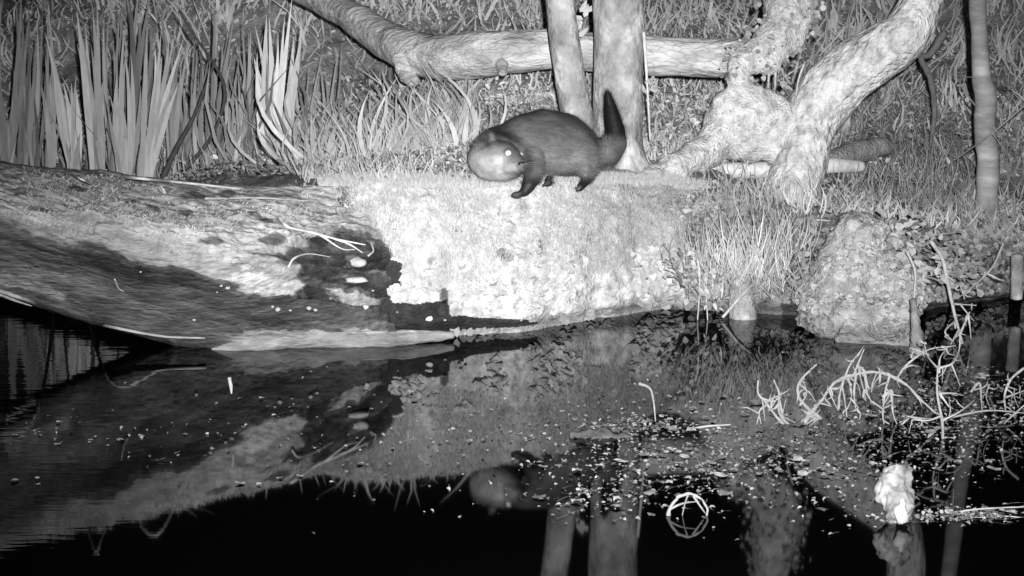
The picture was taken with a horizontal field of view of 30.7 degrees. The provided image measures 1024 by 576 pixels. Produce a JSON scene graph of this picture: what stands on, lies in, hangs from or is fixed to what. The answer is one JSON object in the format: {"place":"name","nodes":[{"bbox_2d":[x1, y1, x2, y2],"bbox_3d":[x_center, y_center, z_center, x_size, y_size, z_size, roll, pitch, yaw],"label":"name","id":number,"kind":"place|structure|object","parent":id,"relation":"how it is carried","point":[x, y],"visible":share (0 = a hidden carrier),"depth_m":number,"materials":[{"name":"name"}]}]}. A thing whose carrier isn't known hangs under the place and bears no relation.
{"place":"outdoors","nodes":[
{"label":"outdoors","id":0,"kind":"place"},
{"bbox_2d":[0,293,1023,575],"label":"water","id":1,"kind":"structure","parent":0,"point":[96,507],"depth_m":5.16,"materials":[{"name":"black liquid"}]},
{"bbox_2d":[0,161,395,347],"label":"rotten log","id":2,"kind":"object","parent":1,"relation":"in","point":[166,292],"visible":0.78,"depth_m":6.35,"materials":[{"name":"grey wood"}]},
{"bbox_2d":[0,293,31,305],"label":"root","id":3,"kind":"object","parent":2,"relation":"on","point":[9,298],"visible":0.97,"depth_m":6.41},
{"bbox_2d":[0,289,204,338],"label":"root","id":4,"kind":"object","parent":2,"relation":"attached to","point":[22,298],"visible":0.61,"depth_m":6.41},
{"bbox_2d":[66,166,239,189],"bbox_3d":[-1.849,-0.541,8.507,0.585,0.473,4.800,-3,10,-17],"label":"pole","id":5,"kind":"object","parent":2,"relation":"on","point":[147,179],"visible":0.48,"depth_m":6.49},
{"bbox_2d":[127,186,199,197],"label":"rosette plant","id":6,"kind":"object","parent":2,"relation":"on","point":[164,192],"visible":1,"depth_m":6.40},
{"bbox_2d":[1,167,367,259],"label":"moss","id":7,"kind":"object","parent":2,"relation":"on","point":[165,222],"visible":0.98,"depth_m":6.21,"materials":[{"name":"plant"}]},
{"bbox_2d":[205,197,319,203],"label":"twig","id":8,"kind":"object","parent":2,"relation":"on","point":[210,198],"visible":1,"depth_m":6.53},
{"bbox_2d":[287,253,330,267],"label":"twig","id":9,"kind":"object","parent":2,"relation":"on","point":[291,261],"visible":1,"depth_m":6.36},
{"bbox_2d":[278,216,365,252],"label":"twig","id":10,"kind":"object","parent":2,"relation":"on","point":[282,221],"visible":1,"depth_m":6.48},
{"bbox_2d":[325,207,361,215],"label":"rosette plant","id":11,"kind":"object","parent":2,"relation":"on","point":[342,214],"visible":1,"depth_m":6.63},
{"bbox_2d":[345,277,368,282],"bbox_3d":[-0.543,-0.029,6.536,0.082,0.022,0.048,0,10,0],"label":"wood flake","id":12,"kind":"object","parent":2,"relation":"on","point":[356,279],"visible":1,"depth_m":6.52,"materials":[{"name":"white wood"}]},
{"bbox_2d":[350,257,366,267],"bbox_3d":[-0.542,-0.091,6.584,0.063,0.040,0.041,0,10,0],"label":"wood flake","id":13,"kind":"object","parent":2,"relation":"on","point":[358,262],"visible":1,"depth_m":6.57,"materials":[{"name":"white wood"}]},
{"bbox_2d":[227,377,232,393],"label":"twig","id":14,"kind":"object","parent":1,"relation":"on","point":[230,384],"visible":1,"depth_m":5.48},
{"bbox_2d":[211,330,454,350],"bbox_3d":[-0.628,0.184,6.605,0.862,0.087,0.088,-1,10,-8],"label":"sunken log","id":15,"kind":"object","parent":1,"relation":"on","point":[375,338],"visible":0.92,"depth_m":6.58,"materials":[{"name":"grey wood"}]},
{"bbox_2d":[10,365,1023,539],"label":"water scum","id":16,"kind":"object","parent":1,"relation":"on","point":[917,515],"visible":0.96,"depth_m":5.23,"materials":[{"name":"grey plant"}]},
{"bbox_2d":[569,427,628,438],"bbox_3d":[0.259,0.421,5.355,0.191,0.048,0.051,0,10,0],"label":"driftwood","id":17,"kind":"object","parent":1,"relation":"on","point":[602,432],"visible":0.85,"depth_m":5.34,"materials":[{"name":"grey wood"}]},
{"bbox_2d":[638,382,655,421],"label":"twig","id":18,"kind":"object","parent":1,"relation":"on","point":[646,386],"visible":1,"depth_m":5.48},
{"bbox_2d":[643,491,656,494],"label":"floating leaf","id":19,"kind":"object","parent":1,"relation":"on","point":[648,492],"visible":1,"depth_m":4.77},
{"bbox_2d":[666,492,708,515],"bbox_3d":[0.432,0.538,4.596,0.105,0.074,0.013,0,10,0],"label":"twig hoop","id":20,"kind":"object","parent":1,"relation":"on","point":[675,500],"visible":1,"depth_m":4.59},
{"bbox_2d":[696,253,700,319],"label":"reed","id":21,"kind":"object","parent":1,"relation":"on","point":[699,268],"visible":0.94,"depth_m":7.05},
{"bbox_2d":[705,266,708,319],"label":"reed","id":22,"kind":"object","parent":1,"relation":"on","point":[706,295],"visible":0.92,"depth_m":7.06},
{"bbox_2d":[694,424,730,427],"bbox_3d":[0.573,0.410,5.458,0.134,0.026,0.011,0,10,0],"label":"floating stick","id":23,"kind":"object","parent":1,"relation":"on","point":[704,426],"visible":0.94,"depth_m":5.45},
{"bbox_2d":[695,257,738,311],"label":"leafy plant","id":24,"kind":"object","parent":1,"relation":"on","point":[701,290],"visible":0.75,"depth_m":7.05,"materials":[{"name":"grey plant"}]},
{"bbox_2d":[713,472,726,476],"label":"floating leaf","id":25,"kind":"object","parent":1,"relation":"on","point":[720,474],"visible":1,"depth_m":4.94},
{"bbox_2d":[718,490,732,494],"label":"floating leaf","id":26,"kind":"object","parent":1,"relation":"on","point":[722,492],"visible":1,"depth_m":4.78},
{"bbox_2d":[722,278,758,317],"bbox_3d":[0.873,0.038,7.077,0.159,0.151,0.032,-3,10,-18],"label":"stick","id":27,"kind":"object","parent":1,"relation":"on","point":[732,306],"visible":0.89,"depth_m":7.06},
{"bbox_2d":[728,265,756,319],"bbox_3d":[0.882,0.039,7.126,0.112,0.248,0.135,0,10,0],"label":"rock","id":28,"kind":"object","parent":1,"relation":"on","point":[743,308],"visible":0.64,"depth_m":7.09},
{"bbox_2d":[742,380,789,424],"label":"bleached branch","id":29,"kind":"object","parent":1,"relation":"on","point":[764,400],"visible":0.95,"depth_m":5.49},
{"bbox_2d":[768,380,795,423],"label":"bleached branch","id":30,"kind":"object","parent":1,"relation":"on","point":[780,410],"visible":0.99,"depth_m":5.49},
{"bbox_2d":[791,456,802,460],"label":"floating leaf","id":31,"kind":"object","parent":1,"relation":"on","point":[797,458],"visible":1,"depth_m":5.10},
{"bbox_2d":[792,420,804,425],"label":"floating leaf","id":32,"kind":"object","parent":1,"relation":"on","point":[798,423],"visible":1,"depth_m":5.48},
{"bbox_2d":[797,470,807,474],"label":"floating leaf","id":33,"kind":"object","parent":1,"relation":"on","point":[801,472],"visible":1,"depth_m":4.96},
{"bbox_2d":[796,364,822,424],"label":"bleached branch","id":34,"kind":"object","parent":1,"relation":"on","point":[808,408],"visible":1,"depth_m":5.49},
{"bbox_2d":[798,212,924,345],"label":"mossy block","id":35,"kind":"structure","parent":1,"relation":"in","point":[857,324],"depth_m":6.80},
{"bbox_2d":[815,210,902,259],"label":"leafy plant","id":36,"kind":"object","parent":35,"relation":"on","point":[874,252],"visible":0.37,"depth_m":6.85,"materials":[{"name":"grey plant"}]},
{"bbox_2d":[795,216,928,340],"bbox_3d":[1.297,-0.033,6.750,0.502,0.413,0.368,0,10,0],"label":"ground cover","id":37,"kind":"object","parent":35,"relation":"on","point":[877,265],"visible":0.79,"depth_m":6.80,"materials":[{"name":"grey plant"}]},
{"bbox_2d":[890,251,968,289],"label":"leafy plant","id":38,"kind":"object","parent":37,"relation":"on","point":[917,261],"visible":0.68,"depth_m":6.83,"materials":[{"name":"grey plant"}]},
{"bbox_2d":[905,250,916,297],"bbox_3d":[1.429,0.008,6.680,0.045,0.285,0.059,0,10,0],"label":"stick","id":39,"kind":"object","parent":35,"relation":"hanging from","point":[913,266],"visible":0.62,"depth_m":6.69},
{"bbox_2d":[876,208,963,268],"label":"leafy plant","id":40,"kind":"object","parent":35,"relation":"on","point":[911,245],"visible":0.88,"depth_m":6.96,"materials":[{"name":"grey plant"}]},
{"bbox_2d":[801,345,956,424],"bbox_3d":[1.071,0.307,5.484,0.483,0.284,0.021,0,10,0],"label":"bleached branch","id":41,"kind":"object","parent":1,"relation":"on","point":[864,373],"visible":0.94,"depth_m":5.48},
{"bbox_2d":[874,461,914,523],"bbox_3d":[0.938,0.541,4.563,0.102,0.218,0.159,0,10,0],"label":"rock","id":42,"kind":"object","parent":1,"relation":"in","point":[894,497],"visible":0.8,"depth_m":4.55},
{"bbox_2d":[908,298,925,358],"bbox_3d":[1.383,0.139,6.385,0.060,0.205,0.090,0,10,0],"label":"post","id":43,"kind":"object","parent":1,"relation":"on","point":[916,334],"visible":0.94,"depth_m":6.36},
{"bbox_2d":[908,332,974,438],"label":"dead branch","id":44,"kind":"object","parent":1,"relation":"in","point":[940,393],"visible":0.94,"depth_m":5.38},
{"bbox_2d":[922,227,1004,343],"bbox_3d":[1.660,0.028,6.753,0.303,0.459,0.317,0,10,0],"label":"dead branch","id":45,"kind":"object","parent":1,"relation":"on","point":[931,242],"visible":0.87,"depth_m":6.74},
{"bbox_2d":[906,410,1023,418],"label":"floating stick","id":46,"kind":"object","parent":1,"relation":"on","point":[968,413],"visible":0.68,"depth_m":5.56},
{"bbox_2d":[970,381,998,409],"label":"bleached branch","id":47,"kind":"object","parent":1,"relation":"on","point":[980,387],"visible":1,"depth_m":5.48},
{"bbox_2d":[955,506,1023,517],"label":"floating stick","id":48,"kind":"object","parent":1,"relation":"on","point":[991,508],"visible":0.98,"depth_m":4.62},
{"bbox_2d":[999,367,1023,423],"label":"bleached branch","id":49,"kind":"object","parent":1,"relation":"on","point":[1008,386],"visible":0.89,"depth_m":5.48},
{"bbox_2d":[1010,253,1023,300],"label":"post","id":50,"kind":"object","parent":1,"relation":"on","point":[1017,273],"visible":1,"depth_m":7.18,"materials":[{"name":"grey wood"}]},
{"bbox_2d":[0,0,1023,334],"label":"ground","id":51,"kind":"structure","parent":0,"point":[602,290],"depth_m":9.02,"materials":[{"name":"soil"}]},
{"bbox_2d":[0,0,28,163],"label":"iris clump","id":52,"kind":"object","parent":51,"relation":"on","point":[8,132],"visible":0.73,"depth_m":9.02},
{"bbox_2d":[15,0,36,164],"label":"iris clump","id":53,"kind":"object","parent":51,"relation":"on","point":[23,139],"visible":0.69,"depth_m":9.13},
{"bbox_2d":[27,8,46,165],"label":"iris clump","id":54,"kind":"object","parent":51,"relation":"on","point":[32,146],"visible":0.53,"depth_m":9.35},
{"bbox_2d":[41,3,58,167],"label":"iris clump","id":55,"kind":"object","parent":51,"relation":"on","point":[48,156],"visible":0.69,"depth_m":9.03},
{"bbox_2d":[45,34,81,169],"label":"iris clump","id":56,"kind":"object","parent":51,"relation":"on","point":[70,134],"visible":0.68,"depth_m":8.93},
{"bbox_2d":[76,6,104,169],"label":"iris clump","id":57,"kind":"object","parent":51,"relation":"on","point":[94,111],"visible":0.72,"depth_m":8.87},
{"bbox_2d":[101,10,125,171],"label":"iris clump","id":58,"kind":"object","parent":51,"relation":"on","point":[111,158],"visible":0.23,"depth_m":9.45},
{"bbox_2d":[107,33,140,174],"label":"iris clump","id":59,"kind":"object","parent":51,"relation":"on","point":[125,140],"visible":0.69,"depth_m":8.78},
{"bbox_2d":[113,0,152,174],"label":"iris clump","id":60,"kind":"object","parent":51,"relation":"on","point":[137,58],"visible":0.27,"depth_m":9.65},
{"bbox_2d":[136,26,182,176],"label":"iris clump","id":61,"kind":"object","parent":51,"relation":"on","point":[152,139],"visible":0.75,"depth_m":8.73,"materials":[{"name":"plant"}]},
{"bbox_2d":[165,37,187,179],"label":"iris clump","id":62,"kind":"object","parent":51,"relation":"on","point":[174,117],"visible":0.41,"depth_m":9.02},
{"bbox_2d":[156,0,201,171],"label":"iris clump","id":63,"kind":"object","parent":51,"relation":"on","point":[187,118],"visible":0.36,"depth_m":9.12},
{"bbox_2d":[160,58,216,178],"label":"dead stalk","id":64,"kind":"object","parent":51,"relation":"on","point":[167,166],"visible":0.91,"depth_m":8.40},
{"bbox_2d":[178,10,226,171],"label":"dead stalk","id":65,"kind":"object","parent":51,"relation":"on","point":[200,152],"visible":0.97,"depth_m":8.38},
{"bbox_2d":[205,0,238,162],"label":"iris clump","id":66,"kind":"object","parent":51,"relation":"on","point":[213,113],"visible":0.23,"depth_m":9.18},
{"bbox_2d":[225,89,245,172],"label":"iris clump","id":67,"kind":"object","parent":51,"relation":"on","point":[227,114],"visible":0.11,"depth_m":8.63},
{"bbox_2d":[233,146,238,171],"bbox_3d":[-1.253,-0.550,8.432,0.042,0.204,0.039,0,10,0],"label":"iris bulb","id":68,"kind":"object","parent":51,"relation":"on","point":[236,153],"visible":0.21,"depth_m":8.41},
{"bbox_2d":[234,32,251,166],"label":"iris clump","id":69,"kind":"object","parent":51,"relation":"on","point":[239,111],"visible":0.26,"depth_m":8.90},
{"bbox_2d":[235,29,261,131],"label":"iris clump","id":70,"kind":"object","parent":51,"relation":"on","point":[245,89],"visible":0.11,"depth_m":9.31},
{"bbox_2d":[269,137,282,172],"bbox_3d":[-1.065,-0.578,8.428,0.069,0.208,0.068,0,10,0],"label":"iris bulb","id":71,"kind":"object","parent":51,"relation":"on","point":[277,143],"visible":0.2,"depth_m":8.40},
{"bbox_2d":[254,2,301,167],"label":"iris clump","id":72,"kind":"object","parent":51,"relation":"on","point":[279,89],"visible":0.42,"depth_m":8.56,"materials":[{"name":"plant"}]},
{"bbox_2d":[296,51,322,140],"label":"iris clump","id":73,"kind":"object","parent":51,"relation":"on","point":[313,106],"visible":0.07,"depth_m":9.02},
{"bbox_2d":[315,50,354,141],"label":"iris clump","id":74,"kind":"object","parent":51,"relation":"on","point":[329,108],"visible":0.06,"depth_m":8.80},
{"bbox_2d":[0,0,1023,236],"bbox_3d":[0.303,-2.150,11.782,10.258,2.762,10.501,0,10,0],"label":"grass","id":75,"kind":"structure","parent":51,"relation":"on","point":[408,125],"depth_m":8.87,"materials":[{"name":"plant"}]},
{"bbox_2d":[292,0,747,87],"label":"fallen log","id":76,"kind":"object","parent":51,"relation":"on","point":[406,53],"visible":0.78,"depth_m":8.32,"materials":[{"name":"wood"}]},
{"bbox_2d":[301,168,748,287],"bbox_3d":[0.143,-0.252,7.141,1.955,0.439,0.615,-5,11,-27],"label":"moss","id":77,"kind":"object","parent":51,"relation":"on","point":[603,178],"visible":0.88,"depth_m":6.90,"materials":[{"name":"plant"}]},
{"bbox_2d":[466,87,630,198],"bbox_3d":[0.110,-0.551,7.047,0.438,0.410,0.711,8,13,38],"label":"otter","id":78,"kind":"object","parent":51,"relation":"on","point":[533,146],"visible":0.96,"depth_m":7.01,"materials":[{"name":"fur"}]},
{"bbox_2d":[340,186,759,336],"bbox_3d":[0.280,-0.143,7.047,1.877,0.558,0.451,-5,11,-28],"label":"ground cover","id":79,"kind":"object","parent":51,"relation":"on","point":[655,281],"visible":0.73,"depth_m":6.91,"materials":[{"name":"grey plant"}]},
{"bbox_2d":[545,0,592,128],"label":"alder tree","id":80,"kind":"object","parent":51,"relation":"on","point":[573,96],"visible":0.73,"depth_m":7.70,"materials":[{"name":"grey plant"}]},
{"bbox_2d":[576,0,592,36],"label":"leaf bunch","id":81,"kind":"object","parent":80,"relation":"attached to","point":[585,8],"visible":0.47,"depth_m":7.92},
{"bbox_2d":[592,0,649,172],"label":"alder tree","id":82,"kind":"object","parent":51,"relation":"on","point":[618,47],"visible":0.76,"depth_m":7.63,"materials":[{"name":"grey plant"}]},
{"bbox_2d":[642,32,650,139],"bbox_3d":[0.546,-0.820,7.572,0.041,0.439,0.015,0,10,0],"label":"stake","id":83,"kind":"object","parent":51,"relation":"on","point":[645,58],"visible":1,"depth_m":7.56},
{"bbox_2d":[638,76,663,92],"bbox_3d":[0.560,-0.821,7.520,0.107,0.073,0.039,1,10,3],"label":"leaf bunch","id":84,"kind":"object","parent":83,"relation":"attached to","point":[654,89],"visible":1,"depth_m":7.51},
{"bbox_2d":[651,223,719,310],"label":"leafy plant","id":85,"kind":"object","parent":51,"relation":"on","point":[691,264],"visible":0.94,"depth_m":7.04,"materials":[{"name":"grey plant"}]},
{"bbox_2d":[650,194,720,227],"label":"leafy plant","id":86,"kind":"object","parent":51,"relation":"on","point":[674,209],"visible":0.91,"depth_m":7.35,"materials":[{"name":"grey plant"}]},
{"bbox_2d":[669,218,766,274],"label":"grass clump","id":87,"kind":"object","parent":51,"relation":"on","point":[713,259],"visible":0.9,"depth_m":7.01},
{"bbox_2d":[676,262,768,302],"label":"grass clump","id":88,"kind":"object","parent":51,"relation":"on","point":[711,291],"visible":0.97,"depth_m":7.01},
{"bbox_2d":[695,175,751,191],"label":"leafy plant","id":89,"kind":"object","parent":51,"relation":"on","point":[715,182],"visible":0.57,"depth_m":7.72,"materials":[{"name":"grey plant"}]},
{"bbox_2d":[629,0,819,177],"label":"mossy stump","id":90,"kind":"object","parent":51,"relation":"on","point":[747,102],"visible":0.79,"depth_m":7.89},
{"bbox_2d":[652,19,792,173],"bbox_3d":[0.745,-0.768,7.784,1.059,0.691,0.308,-6,11,-29],"label":"ground cover","id":91,"kind":"object","parent":90,"relation":"on","point":[739,125],"visible":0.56,"depth_m":7.87,"materials":[{"name":"grey plant"}]},
{"bbox_2d":[718,0,826,87],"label":"ivy","id":92,"kind":"object","parent":90,"relation":"attached to","point":[748,34],"visible":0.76,"depth_m":7.96,"materials":[{"name":"grey plant"}]},
{"bbox_2d":[774,72,776,88],"bbox_3d":[1.110,-0.874,7.868,0.013,0.076,0.012,0,10,0],"label":"cane","id":93,"kind":"object","parent":90,"relation":"on","point":[775,75],"visible":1,"depth_m":7.86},
{"bbox_2d":[796,64,804,95],"bbox_3d":[1.216,-0.877,7.867,0.038,0.137,0.011,0,10,0],"label":"cane","id":94,"kind":"object","parent":90,"relation":"on","point":[801,70],"visible":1,"depth_m":7.86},
{"bbox_2d":[686,164,802,225],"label":"grass clump","id":95,"kind":"object","parent":51,"relation":"on","point":[753,197],"visible":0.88,"depth_m":7.57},
{"bbox_2d":[692,200,810,282],"bbox_3d":[0.901,-0.177,7.009,0.462,0.313,0.252,0,10,0],"label":"grass clump","id":96,"kind":"object","parent":51,"relation":"on","point":[755,251],"visible":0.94,"depth_m":7.00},
{"bbox_2d":[704,243,810,294],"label":"grass clump","id":97,"kind":"object","parent":51,"relation":"on","point":[768,280],"visible":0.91,"depth_m":6.99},
{"bbox_2d":[728,139,827,288],"bbox_3d":[1.032,-0.283,7.233,0.326,0.632,0.343,6,12,29],"label":"grass clump","id":98,"kind":"object","parent":51,"relation":"on","point":[788,231],"visible":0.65,"depth_m":7.25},
{"bbox_2d":[749,266,824,300],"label":"grass clump","id":99,"kind":"object","parent":51,"relation":"on","point":[796,292],"visible":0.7,"depth_m":6.95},
{"bbox_2d":[711,157,864,178],"bbox_3d":[1.189,-0.530,8.228,0.850,0.081,0.151,-3,10,-15],"label":"smooth log","id":100,"kind":"object","parent":51,"relation":"on","point":[760,168],"visible":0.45,"depth_m":8.15,"materials":[{"name":"wood"},{"name":"bark"}]},
{"bbox_2d":[780,174,826,216],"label":"grass clump","id":101,"kind":"object","parent":51,"relation":"on","point":[808,204],"visible":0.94,"depth_m":7.65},
{"bbox_2d":[682,187,1023,303],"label":"leaf litter","id":102,"kind":"object","parent":51,"relation":"on","point":[1002,287],"visible":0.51,"depth_m":7.47,"materials":[{"name":"plant"}]},
{"bbox_2d":[842,110,864,134],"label":"iris clump","id":103,"kind":"object","parent":51,"relation":"on","point":[847,122],"visible":0.43,"depth_m":9.62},
{"bbox_2d":[764,0,944,205],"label":"leaning tree","id":104,"kind":"object","parent":51,"relation":"on","point":[839,83],"visible":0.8,"depth_m":7.85,"materials":[{"name":"grey plant"}]},
{"bbox_2d":[830,137,893,161],"bbox_3d":[1.609,-0.630,8.731,0.434,0.137,0.124,-7,12,-35],"label":"mossy log","id":105,"kind":"object","parent":51,"relation":"on","point":[867,150],"visible":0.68,"depth_m":8.70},
{"bbox_2d":[824,149,937,208],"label":"grass clump","id":106,"kind":"object","parent":51,"relation":"on","point":[904,181],"visible":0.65,"depth_m":8.25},
{"bbox_2d":[856,81,965,133],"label":"grass clump","id":107,"kind":"object","parent":51,"relation":"on","point":[879,110],"visible":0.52,"depth_m":10.20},
{"bbox_2d":[877,129,976,190],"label":"grass clump","id":108,"kind":"object","parent":51,"relation":"on","point":[930,166],"visible":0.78,"depth_m":8.79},
{"bbox_2d":[918,30,947,146],"bbox_3d":[2.091,-1.000,9.369,0.179,0.589,0.045,0,10,0],"label":"sapling","id":109,"kind":"object","parent":51,"relation":"on","point":[942,35],"visible":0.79,"depth_m":9.34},
{"bbox_2d":[921,248,984,296],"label":"leafy plant","id":110,"kind":"object","parent":51,"relation":"on","point":[961,267],"visible":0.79,"depth_m":7.03,"materials":[{"name":"grey plant"}]},
{"bbox_2d":[929,207,994,245],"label":"leafy plant","id":111,"kind":"object","parent":51,"relation":"on","point":[969,228],"visible":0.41,"depth_m":7.79,"materials":[{"name":"grey plant"}]},
{"bbox_2d":[969,0,1001,221],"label":"birch tree","id":112,"kind":"object","parent":51,"relation":"on","point":[988,158],"visible":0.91,"depth_m":8.21,"materials":[{"name":"grey plant"}]},
{"bbox_2d":[959,76,1013,138],"bbox_3d":[2.110,-0.810,8.324,0.206,0.268,0.225,4,11,23],"label":"sapling","id":113,"kind":"object","parent":51,"relation":"on","point":[997,131],"visible":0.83,"depth_m":8.24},
{"bbox_2d":[951,125,1023,177],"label":"grass clump","id":114,"kind":"object","parent":51,"relation":"on","point":[1007,162],"visible":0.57,"depth_m":9.38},
{"bbox_2d":[955,105,1023,159],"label":"sapling","id":115,"kind":"object","parent":51,"relation":"on","point":[1014,114],"visible":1,"depth_m":8.00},
{"bbox_2d":[957,209,1023,242],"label":"leafy plant","id":116,"kind":"object","parent":51,"relation":"on","point":[995,223],"visible":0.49,"depth_m":7.95,"materials":[{"name":"grey plant"}]},
{"bbox_2d":[994,219,1023,242],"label":"leafy plant","id":117,"kind":"object","parent":51,"relation":"on","point":[1011,231],"visible":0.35,"depth_m":7.96,"materials":[{"name":"grey plant"}]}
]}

